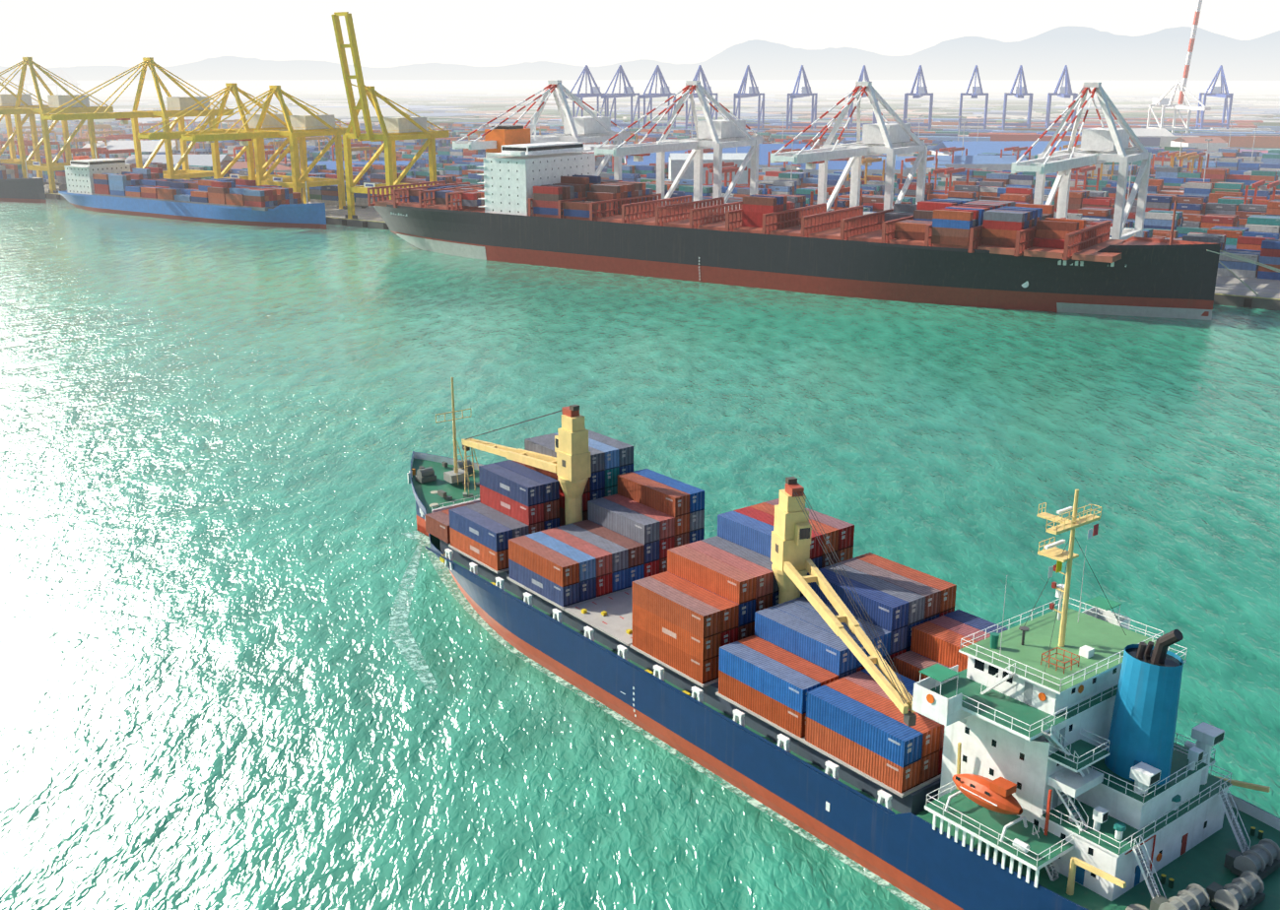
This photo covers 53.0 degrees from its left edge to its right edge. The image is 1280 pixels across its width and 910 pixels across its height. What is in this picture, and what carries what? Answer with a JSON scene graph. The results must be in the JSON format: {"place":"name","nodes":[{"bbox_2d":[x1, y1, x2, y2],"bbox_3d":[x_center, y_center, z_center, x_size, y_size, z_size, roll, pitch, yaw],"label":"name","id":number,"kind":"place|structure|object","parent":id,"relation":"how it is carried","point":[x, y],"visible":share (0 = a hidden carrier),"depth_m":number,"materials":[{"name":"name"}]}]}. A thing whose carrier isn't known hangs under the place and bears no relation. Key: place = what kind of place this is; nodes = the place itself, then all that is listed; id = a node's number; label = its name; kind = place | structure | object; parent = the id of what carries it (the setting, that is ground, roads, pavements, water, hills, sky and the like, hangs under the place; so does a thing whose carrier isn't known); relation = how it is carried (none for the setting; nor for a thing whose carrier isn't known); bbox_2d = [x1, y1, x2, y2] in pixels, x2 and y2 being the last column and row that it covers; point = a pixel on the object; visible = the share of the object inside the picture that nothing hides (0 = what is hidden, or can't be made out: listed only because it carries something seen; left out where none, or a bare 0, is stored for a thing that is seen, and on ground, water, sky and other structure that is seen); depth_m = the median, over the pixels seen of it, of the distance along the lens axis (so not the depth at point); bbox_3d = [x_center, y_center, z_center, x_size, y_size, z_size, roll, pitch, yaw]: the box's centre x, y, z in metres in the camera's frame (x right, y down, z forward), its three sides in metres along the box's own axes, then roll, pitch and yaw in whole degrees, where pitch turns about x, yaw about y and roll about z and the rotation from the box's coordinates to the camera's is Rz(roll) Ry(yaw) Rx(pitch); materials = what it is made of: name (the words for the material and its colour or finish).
{"place":"outdoors","nodes":[
{"label":"outdoors","id":0,"kind":"place"},
{"bbox_2d":[0,198,1279,909],"bbox_3d":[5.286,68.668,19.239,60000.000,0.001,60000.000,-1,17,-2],"label":"water","id":1,"kind":"structure","parent":0,"point":[215,695],"depth_m":215.30,"materials":[{"name":"teal liquid"}]},
{"bbox_2d":[0,159,46,203],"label":"cargo ship","id":2,"kind":"object","parent":1,"relation":"on","point":[26,190],"visible":0.88,"depth_m":734.37,"materials":[{"name":"paint"}]},
{"bbox_2d":[0,163,22,179],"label":"shipping containers","id":3,"kind":"object","parent":2,"relation":"on","point":[10,170],"visible":0.96,"depth_m":759.63,"materials":[{"name":"metal"}]},
{"bbox_2d":[58,144,326,229],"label":"cargo ship","id":4,"kind":"object","parent":1,"relation":"on","point":[79,192],"visible":0.67,"depth_m":652.82,"materials":[{"name":"paint"}]},
{"bbox_2d":[92,167,301,207],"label":"shipping containers","id":5,"kind":"object","parent":4,"relation":"on","point":[149,182],"visible":1,"depth_m":648.39,"materials":[{"name":"red metal"}]},
{"bbox_2d":[388,530,930,909],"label":"hull foam","id":6,"kind":"object","parent":1,"relation":"on","point":[908,899],"visible":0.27,"depth_m":160.87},
{"bbox_2d":[43,178,1279,310],"bbox_3d":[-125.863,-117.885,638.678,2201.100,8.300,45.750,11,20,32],"label":"quay wall","id":7,"kind":"structure","parent":1,"relation":"in","point":[1244,301],"depth_m":412.35,"materials":[{"name":"paint"}]},
{"bbox_2d":[43,184,1279,298],"bbox_3d":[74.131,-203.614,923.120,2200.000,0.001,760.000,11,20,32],"label":"quay deck","id":8,"kind":"structure","parent":7,"relation":"on","point":[1225,288],"depth_m":436.39,"materials":[{"name":"concrete"}]},
{"bbox_2d":[0,11,1151,240],"bbox_3d":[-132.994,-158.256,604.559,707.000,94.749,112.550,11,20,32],"label":"gantry cranes","id":9,"kind":"object","parent":8,"relation":"on","point":[1104,144],"visible":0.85,"depth_m":572.88,"materials":[{"name":"paint"}]},
{"bbox_2d":[0,120,1279,280],"bbox_3d":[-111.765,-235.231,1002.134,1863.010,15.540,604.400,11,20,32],"label":"yard containers","id":10,"kind":"object","parent":8,"relation":"on","point":[1212,208],"visible":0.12,"depth_m":704.26,"materials":[{"name":"red metal"}]},
{"bbox_2d":[0,103,1279,210],"bbox_3d":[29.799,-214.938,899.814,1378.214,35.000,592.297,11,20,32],"label":"yard cranes","id":11,"kind":"object","parent":8,"relation":"on","point":[361,147],"visible":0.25,"depth_m":798.20,"materials":[{"name":"paint"}]},
{"bbox_2d":[367,114,1279,320],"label":"ship","id":12,"kind":"object","parent":1,"relation":"on","point":[856,252],"visible":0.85,"depth_m":439.20,"materials":[{"name":"paint"}]},
{"bbox_2d":[398,174,1088,249],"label":"shipping containers","id":13,"kind":"object","parent":12,"relation":"on","point":[954,222],"visible":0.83,"depth_m":427.82,"materials":[{"name":"red metal"}]},
{"bbox_2d":[406,377,1279,909],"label":"container ship","id":14,"kind":"object","parent":1,"relation":"on","point":[1071,777],"visible":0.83,"depth_m":110.87,"materials":[{"name":"paint"}]},
{"bbox_2d":[425,428,1008,793],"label":"shipping containers","id":15,"kind":"object","parent":14,"relation":"on","point":[705,611],"visible":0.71,"depth_m":139.05,"materials":[{"name":"metal"}]},
{"bbox_2d":[0,0,1279,68],"bbox_3d":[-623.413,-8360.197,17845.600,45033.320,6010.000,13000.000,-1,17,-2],"label":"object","id":16,"kind":"structure","parent":0,"point":[56,33],"depth_m":24115.88,"materials":[{"name":"paint"}]},
{"bbox_2d":[0,0,1279,186],"bbox_3d":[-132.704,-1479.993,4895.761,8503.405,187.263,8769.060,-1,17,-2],"label":"port","id":17,"kind":"object","parent":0,"point":[1020,114],"visible":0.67,"depth_m":1724.01,"materials":[{"name":"paint"}]},
{"bbox_2d":[0,25,1279,80],"bbox_3d":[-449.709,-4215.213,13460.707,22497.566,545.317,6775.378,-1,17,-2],"label":"hills","id":18,"kind":"structure","parent":0,"point":[1084,53],"depth_m":12925.08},
{"bbox_2d":[5,79,1279,152],"bbox_3d":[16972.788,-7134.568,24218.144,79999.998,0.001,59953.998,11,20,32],"label":"land","id":19,"kind":"structure","parent":0,"point":[778,83],"depth_m":10208.41,"materials":[{"name":"grey"}]}
]}

